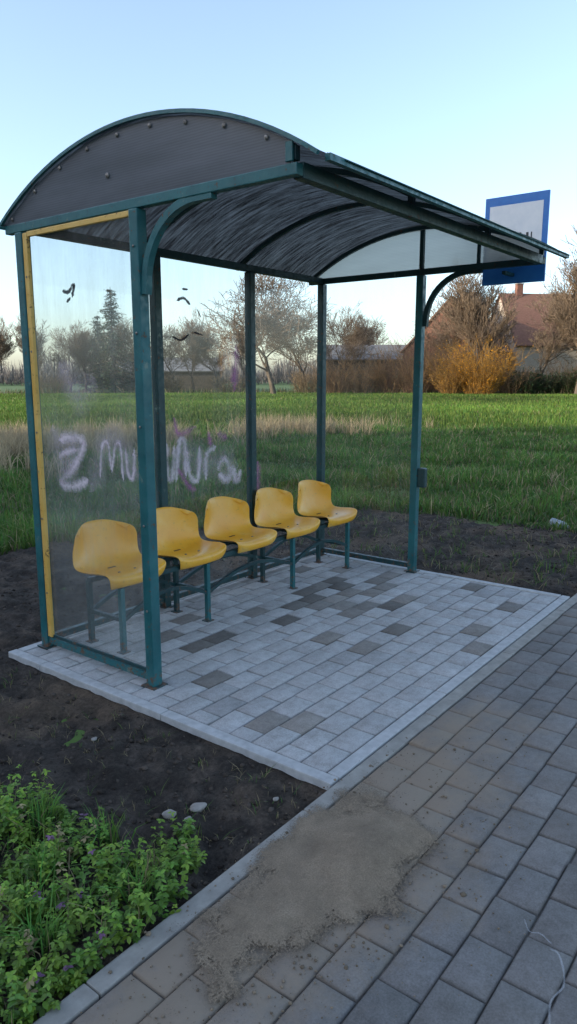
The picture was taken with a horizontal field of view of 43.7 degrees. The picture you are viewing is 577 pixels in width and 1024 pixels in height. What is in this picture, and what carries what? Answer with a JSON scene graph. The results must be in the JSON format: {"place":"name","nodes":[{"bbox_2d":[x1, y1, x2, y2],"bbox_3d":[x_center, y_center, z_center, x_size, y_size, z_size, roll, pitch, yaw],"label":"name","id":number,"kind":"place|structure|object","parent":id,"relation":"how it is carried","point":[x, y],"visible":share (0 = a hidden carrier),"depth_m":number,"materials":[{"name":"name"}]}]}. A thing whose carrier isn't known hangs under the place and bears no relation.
{"place":"outdoors","nodes":[
{"label":"outdoors","id":0,"kind":"place"},
{"bbox_2d":[111,357,222,390],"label":"farm shed","id":1,"kind":"structure","parent":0,"point":[201,380],"depth_m":81.99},
{"bbox_2d":[0,380,575,932],"bbox_3d":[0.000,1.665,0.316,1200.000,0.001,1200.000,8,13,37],"label":"ground","id":2,"kind":"structure","parent":0,"point":[4,386],"depth_m":11.30,"materials":[{"name":"brown soil"}]},
{"bbox_2d":[0,316,19,365],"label":"bare tree","id":3,"kind":"object","parent":2,"relation":"on","point":[6,348],"visible":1,"depth_m":64.92,"materials":[{"name":"brown plant"}]},
{"bbox_2d":[8,313,50,368],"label":"bare tree","id":4,"kind":"object","parent":2,"relation":"on","point":[40,347],"visible":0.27,"depth_m":67.85,"materials":[{"name":"brown plant"}]},
{"bbox_2d":[22,370,79,392],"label":"bare shrub","id":5,"kind":"object","parent":2,"relation":"on","point":[50,385],"visible":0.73,"depth_m":67.44,"materials":[{"name":"brown plant"}]},
{"bbox_2d":[45,322,103,391],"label":"bare tree","id":6,"kind":"object","parent":2,"relation":"on","point":[61,350],"visible":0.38,"depth_m":71.50,"materials":[{"name":"brown plant"}]},
{"bbox_2d":[60,320,100,392],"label":"bare tree","id":7,"kind":"object","parent":2,"relation":"on","point":[80,344],"visible":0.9,"depth_m":67.50,"materials":[{"name":"brown plant"}]},
{"bbox_2d":[77,316,112,391],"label":"spruce tree","id":8,"kind":"object","parent":2,"relation":"on","point":[90,357],"visible":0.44,"depth_m":69.01,"materials":[{"name":"green plant"}]},
{"bbox_2d":[86,289,134,393],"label":"spruce tree","id":9,"kind":"object","parent":2,"relation":"on","point":[111,364],"visible":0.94,"depth_m":65.88,"materials":[{"name":"green plant"}]},
{"bbox_2d":[95,316,134,371],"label":"bare tree","id":10,"kind":"object","parent":2,"relation":"on","point":[125,334],"visible":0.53,"depth_m":66.44,"materials":[{"name":"brown plant"}]},
{"bbox_2d":[121,336,164,391],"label":"spruce tree","id":11,"kind":"object","parent":2,"relation":"on","point":[133,371],"visible":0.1,"depth_m":68.09,"materials":[{"name":"green plant"}]},
{"bbox_2d":[0,350,316,384],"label":"distant trees","id":12,"kind":"object","parent":2,"relation":"on","point":[279,374],"visible":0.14,"depth_m":132.42,"materials":[{"name":"bark"},{"name":"leaves"}]},
{"bbox_2d":[151,372,183,392],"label":"bare shrub","id":13,"kind":"object","parent":2,"relation":"on","point":[174,384],"visible":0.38,"depth_m":68.60,"materials":[{"name":"brown plant"}]},
{"bbox_2d":[150,323,201,381],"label":"bare tree","id":14,"kind":"object","parent":2,"relation":"on","point":[172,332],"visible":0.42,"depth_m":70.03,"materials":[{"name":"brown plant"}]},
{"bbox_2d":[163,308,221,392],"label":"bare tree","id":15,"kind":"object","parent":2,"relation":"on","point":[191,339],"visible":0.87,"depth_m":68.21,"materials":[{"name":"brown plant"}]},
{"bbox_2d":[181,324,229,383],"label":"bare tree","id":16,"kind":"object","parent":2,"relation":"on","point":[205,356],"visible":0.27,"depth_m":73.31,"materials":[{"name":"brown plant"}]},
{"bbox_2d":[209,374,256,392],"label":"bare shrub","id":17,"kind":"object","parent":2,"relation":"on","point":[223,386],"visible":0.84,"depth_m":69.23,"materials":[{"name":"brown plant"}]},
{"bbox_2d":[229,322,262,391],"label":"bare tree","id":18,"kind":"object","parent":2,"relation":"on","point":[237,358],"visible":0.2,"depth_m":72.22,"materials":[{"name":"brown plant"}]},
{"bbox_2d":[187,274,335,393],"bbox_3d":[-1.704,-15.269,60.495,11.686,11.150,11.648,3,11,15],"label":"bare tree","id":19,"kind":"object","parent":2,"relation":"on","point":[269,308],"visible":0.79,"depth_m":60.22,"materials":[{"name":"brown plant"}]},
{"bbox_2d":[226,295,327,386],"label":"bare tree","id":20,"kind":"object","parent":2,"relation":"on","point":[289,350],"visible":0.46,"depth_m":69.35,"materials":[{"name":"brown plant"}]},
{"bbox_2d":[0,108,570,690],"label":"bus stop shelter","id":21,"kind":"object","parent":2,"relation":"on","point":[250,198],"visible":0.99,"depth_m":4.17,"materials":[{"name":"teal metal"}]},
{"bbox_2d":[73,480,356,654],"bbox_3d":[-0.374,0.274,5.288,0.438,0.735,2.711,8,13,37],"label":"waiting bench","id":22,"kind":"object","parent":21,"relation":"on","point":[105,549],"visible":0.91,"depth_m":5.00,"materials":[{"name":"yellow plastic"}]},
{"bbox_2d":[0,387,570,394],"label":"field margin","id":23,"kind":"object","parent":2,"relation":"on","point":[91,391],"visible":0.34,"depth_m":66.15,"materials":[{"name":"green plant"}]},
{"bbox_2d":[0,411,575,502],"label":"dry grass","id":24,"kind":"structure","parent":2,"relation":"on","point":[11,438],"depth_m":16.95,"materials":[{"name":"beige plant"}]},
{"bbox_2d":[288,369,328,392],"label":"bare shrub","id":25,"kind":"object","parent":2,"relation":"on","point":[308,385],"visible":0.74,"depth_m":66.34,"materials":[{"name":"brown plant"}]},
{"bbox_2d":[302,356,362,392],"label":"bare shrub","id":26,"kind":"object","parent":2,"relation":"on","point":[330,386],"visible":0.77,"depth_m":65.52,"materials":[{"name":"brown plant"}]},
{"bbox_2d":[309,300,387,384],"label":"bare tree","id":27,"kind":"object","parent":2,"relation":"on","point":[351,338],"visible":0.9,"depth_m":69.24,"materials":[{"name":"brown plant"}]},
{"bbox_2d":[316,345,405,391],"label":"hedge","id":28,"kind":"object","parent":2,"relation":"on","point":[334,358],"depth_m":76.13,"materials":[{"name":"brown plant"}]},
{"bbox_2d":[326,349,395,393],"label":"bare shrub","id":29,"kind":"object","parent":2,"relation":"on","point":[364,382],"visible":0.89,"depth_m":65.21,"materials":[{"name":"brown plant"}]},
{"bbox_2d":[343,318,390,344],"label":"bare tree","id":30,"kind":"object","parent":2,"relation":"on","point":[376,337],"visible":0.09,"depth_m":79.77,"materials":[{"name":"brown plant"}]},
{"bbox_2d":[356,346,425,392],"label":"bare shrub","id":31,"kind":"object","parent":2,"relation":"on","point":[386,383],"visible":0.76,"depth_m":65.19,"materials":[{"name":"brown plant"}]},
{"bbox_2d":[369,339,457,392],"bbox_3d":[11.335,-13.257,64.766,7.444,5.354,7.687,-7,13,-33],"label":"bare shrub","id":32,"kind":"object","parent":2,"relation":"on","point":[410,383],"visible":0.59,"depth_m":64.19,"materials":[{"name":"brown plant"}]},
{"bbox_2d":[385,331,460,392],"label":"bare shrub","id":33,"kind":"object","parent":2,"relation":"on","point":[433,387],"visible":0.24,"depth_m":66.95,"materials":[{"name":"brown plant"}]},
{"bbox_2d":[410,299,480,374],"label":"bare tree","id":34,"kind":"object","parent":2,"relation":"on","point":[447,337],"visible":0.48,"depth_m":67.89,"materials":[{"name":"brown plant"}]},
{"bbox_2d":[424,350,479,393],"bbox_3d":[14.304,-12.079,62.616,5.801,3.838,5.161,1,11,5],"label":"forsythia bush","id":35,"kind":"object","parent":2,"relation":"on","point":[445,386],"visible":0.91,"depth_m":62.42,"materials":[{"name":"plant"}]},
{"bbox_2d":[412,273,523,392],"bbox_3d":[17.149,-16.497,65.731,9.313,11.692,8.890,-10,14,-41],"label":"bare tree","id":36,"kind":"object","parent":2,"relation":"on","point":[508,336],"visible":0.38,"depth_m":63.89,"materials":[{"name":"brown plant"}]},
{"bbox_2d":[436,273,520,391],"bbox_3d":[16.666,-16.410,63.783,7.832,12.136,7.434,6,12,27],"label":"bare tree","id":37,"kind":"object","parent":2,"relation":"on","point":[474,303],"visible":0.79,"depth_m":62.97,"materials":[{"name":"brown plant"}]},
{"bbox_2d":[428,333,535,394],"bbox_3d":[16.492,-12.847,62.661,8.489,5.331,8.883,-5,12,-24],"label":"forsythia bush","id":38,"kind":"object","parent":2,"relation":"on","point":[480,381],"visible":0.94,"depth_m":61.42,"materials":[{"name":"yellow plant"}]},
{"bbox_2d":[481,360,541,393],"bbox_3d":[19.401,-11.720,62.770,4.892,3.076,5.114,-4,12,-22],"label":"bare shrub","id":39,"kind":"object","parent":2,"relation":"on","point":[507,386],"visible":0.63,"depth_m":62.11,"materials":[{"name":"brown plant"}]},
{"bbox_2d":[507,367,552,393],"bbox_3d":[20.676,-11.322,62.381,4.127,2.439,3.673,-5,12,-24],"label":"evergreen hedge","id":40,"kind":"object","parent":2,"relation":"on","point":[532,387],"visible":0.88,"depth_m":61.93,"materials":[{"name":"green plant"}]},
{"bbox_2d":[526,367,566,393],"bbox_3d":[22.714,-11.399,62.812,3.817,2.430,3.939,8,13,37],"label":"evergreen hedge","id":41,"kind":"object","parent":2,"relation":"on","point":[547,387],"visible":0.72,"depth_m":62.31,"materials":[{"name":"green plant"}]},
{"bbox_2d":[525,277,576,379],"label":"bare tree","id":42,"kind":"object","parent":2,"relation":"on","point":[550,349],"visible":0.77,"depth_m":61.68,"materials":[{"name":"brown plant"}]},
{"bbox_2d":[527,355,576,393],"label":"bare shrub","id":43,"kind":"object","parent":2,"relation":"on","point":[562,370],"visible":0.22,"depth_m":64.69,"materials":[{"name":"brown plant"}]},
{"bbox_2d":[536,282,576,358],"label":"bare tree","id":44,"kind":"object","parent":2,"relation":"on","point":[561,286],"visible":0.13,"depth_m":70.91,"materials":[{"name":"brown plant"}]},
{"bbox_2d":[541,225,576,393],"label":"bare tree","id":45,"kind":"object","parent":2,"relation":"on","point":[572,275],"visible":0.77,"depth_m":60.18,"materials":[{"name":"brown plant"}]},
{"bbox_2d":[545,263,576,354],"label":"bare tree","id":46,"kind":"object","parent":2,"relation":"on","point":[564,308],"visible":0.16,"depth_m":62.25,"materials":[{"name":"brown plant"}]},
{"bbox_2d":[551,367,576,393],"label":"evergreen hedge","id":47,"kind":"object","parent":2,"relation":"on","point":[569,386],"visible":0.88,"depth_m":61.98,"materials":[{"name":"green plant"}]},
{"bbox_2d":[0,489,576,1023],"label":"soil ground","id":48,"kind":"structure","parent":0,"point":[112,767],"depth_m":3.37,"materials":[{"name":"brown soil"}]},
{"bbox_2d":[0,781,179,956],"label":"grass tuft","id":49,"kind":"object","parent":48,"relation":"on","point":[39,815],"visible":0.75,"depth_m":2.32,"materials":[{"name":"green plant"}]},
{"bbox_2d":[0,764,206,1023],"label":"weed patch","id":50,"kind":"object","parent":48,"relation":"on","point":[26,1010],"visible":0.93,"depth_m":2.24,"materials":[{"name":"green plant"}]},
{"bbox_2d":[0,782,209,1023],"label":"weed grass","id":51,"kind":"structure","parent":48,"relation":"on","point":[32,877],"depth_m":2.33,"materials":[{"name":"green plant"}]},
{"bbox_2d":[0,665,300,874],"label":"grass sprouts","id":52,"kind":"object","parent":48,"relation":"on","point":[147,786],"depth_m":2.99,"materials":[{"name":"green plant"}]},
{"bbox_2d":[162,809,175,818],"bbox_3d":[-0.452,1.144,2.726,0.050,0.032,0.046,6,12,30],"label":"stone","id":53,"kind":"object","parent":48,"relation":"on","point":[165,816],"visible":0.84,"depth_m":2.71,"materials":[{"name":"white stone"}]},
{"bbox_2d":[190,802,206,811],"bbox_3d":[-0.350,1.144,2.792,0.070,0.036,0.050,-4,11,-21],"label":"stone","id":54,"kind":"object","parent":48,"relation":"on","point":[198,807],"visible":1,"depth_m":2.77,"materials":[{"name":"white stone"}]},
{"bbox_2d":[260,501,576,589],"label":"soil edge grass","id":55,"kind":"structure","parent":48,"relation":"on","point":[457,550],"depth_m":6.89,"materials":[{"name":"green plant"}]},
{"bbox_2d":[277,508,576,584],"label":"straw scraps","id":56,"kind":"object","parent":48,"relation":"on","point":[458,539],"visible":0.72,"depth_m":7.21,"materials":[{"name":"brown plant"}]},
{"bbox_2d":[550,518,569,528],"bbox_3d":[3.024,0.139,7.998,0.084,0.084,0.316,-3,13,-14],"label":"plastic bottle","id":57,"kind":"object","parent":48,"relation":"on","point":[554,520],"visible":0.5,"depth_m":8.03,"materials":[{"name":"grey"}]},
{"bbox_2d":[0,421,576,555],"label":"field grass","id":58,"kind":"structure","parent":0,"point":[450,445],"depth_m":11.56,"materials":[{"name":"green plant"}]},
{"bbox_2d":[0,392,576,434],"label":"crop field","id":59,"kind":"structure","parent":0,"point":[507,409],"depth_m":34.52,"materials":[{"name":"green plant"}]},
{"bbox_2d":[0,0,576,376],"label":"sky","id":60,"kind":"structure","parent":0,"point":[463,104],"materials":[{"name":"blue"}]},
{"bbox_2d":[8,553,569,789],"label":"bus stop paving","id":61,"kind":"structure","parent":0,"point":[327,671],"depth_m":4.24,"materials":[{"name":"grey concrete"}]},
{"bbox_2d":[33,593,576,1023],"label":"sidewalk","id":62,"kind":"structure","parent":0,"point":[525,685],"depth_m":2.23,"materials":[{"name":"grey concrete"}]},
{"bbox_2d":[164,760,458,1022],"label":"sand pile","id":63,"kind":"object","parent":62,"relation":"on","point":[343,865],"visible":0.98,"depth_m":2.31,"materials":[{"name":"sand"}]},
{"bbox_2d":[80,730,576,1023],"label":"sand crumbs","id":64,"kind":"object","parent":62,"relation":"on","point":[462,894],"visible":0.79,"depth_m":2.10,"materials":[{"name":"sand"}]},
{"bbox_2d":[404,299,510,391],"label":"walls","id":65,"kind":"structure","parent":0,"point":[429,331],"depth_m":73.29,"materials":[{"name":"red brick"}]},
{"bbox_2d":[401,300,449,352],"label":"roof slope","id":66,"kind":"structure","parent":65,"relation":"attached to","point":[409,343],"depth_m":74.11,"materials":[{"name":"tile"}]},
{"bbox_2d":[451,296,512,352],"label":"roof slope","id":67,"kind":"structure","parent":65,"relation":"attached to","point":[501,344],"depth_m":73.69,"materials":[{"name":"tile"}]},
{"bbox_2d":[482,190,550,285],"bbox_3d":[1.634,-2.017,5.298,0.480,0.630,0.200,8,13,37],"label":"bus stop sign","id":68,"kind":"object","parent":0,"point":[527,214],"visible":0.52,"depth_m":5.32,"materials":[{"name":"blue metal"}]},
{"bbox_2d":[493,300,576,391],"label":"walls","id":69,"kind":"structure","parent":0,"point":[529,359],"depth_m":75.51,"materials":[{"name":"brick"}]},
{"bbox_2d":[499,293,572,346],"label":"roof slope","id":70,"kind":"structure","parent":69,"relation":"on","point":[524,315],"depth_m":76.54,"materials":[{"name":"tile"}]},
{"bbox_2d":[515,284,523,296],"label":"chimney","id":71,"kind":"object","parent":70,"relation":"on","point":[519,287],"visible":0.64,"depth_m":77.98,"materials":[{"name":"red brick"}]}
]}

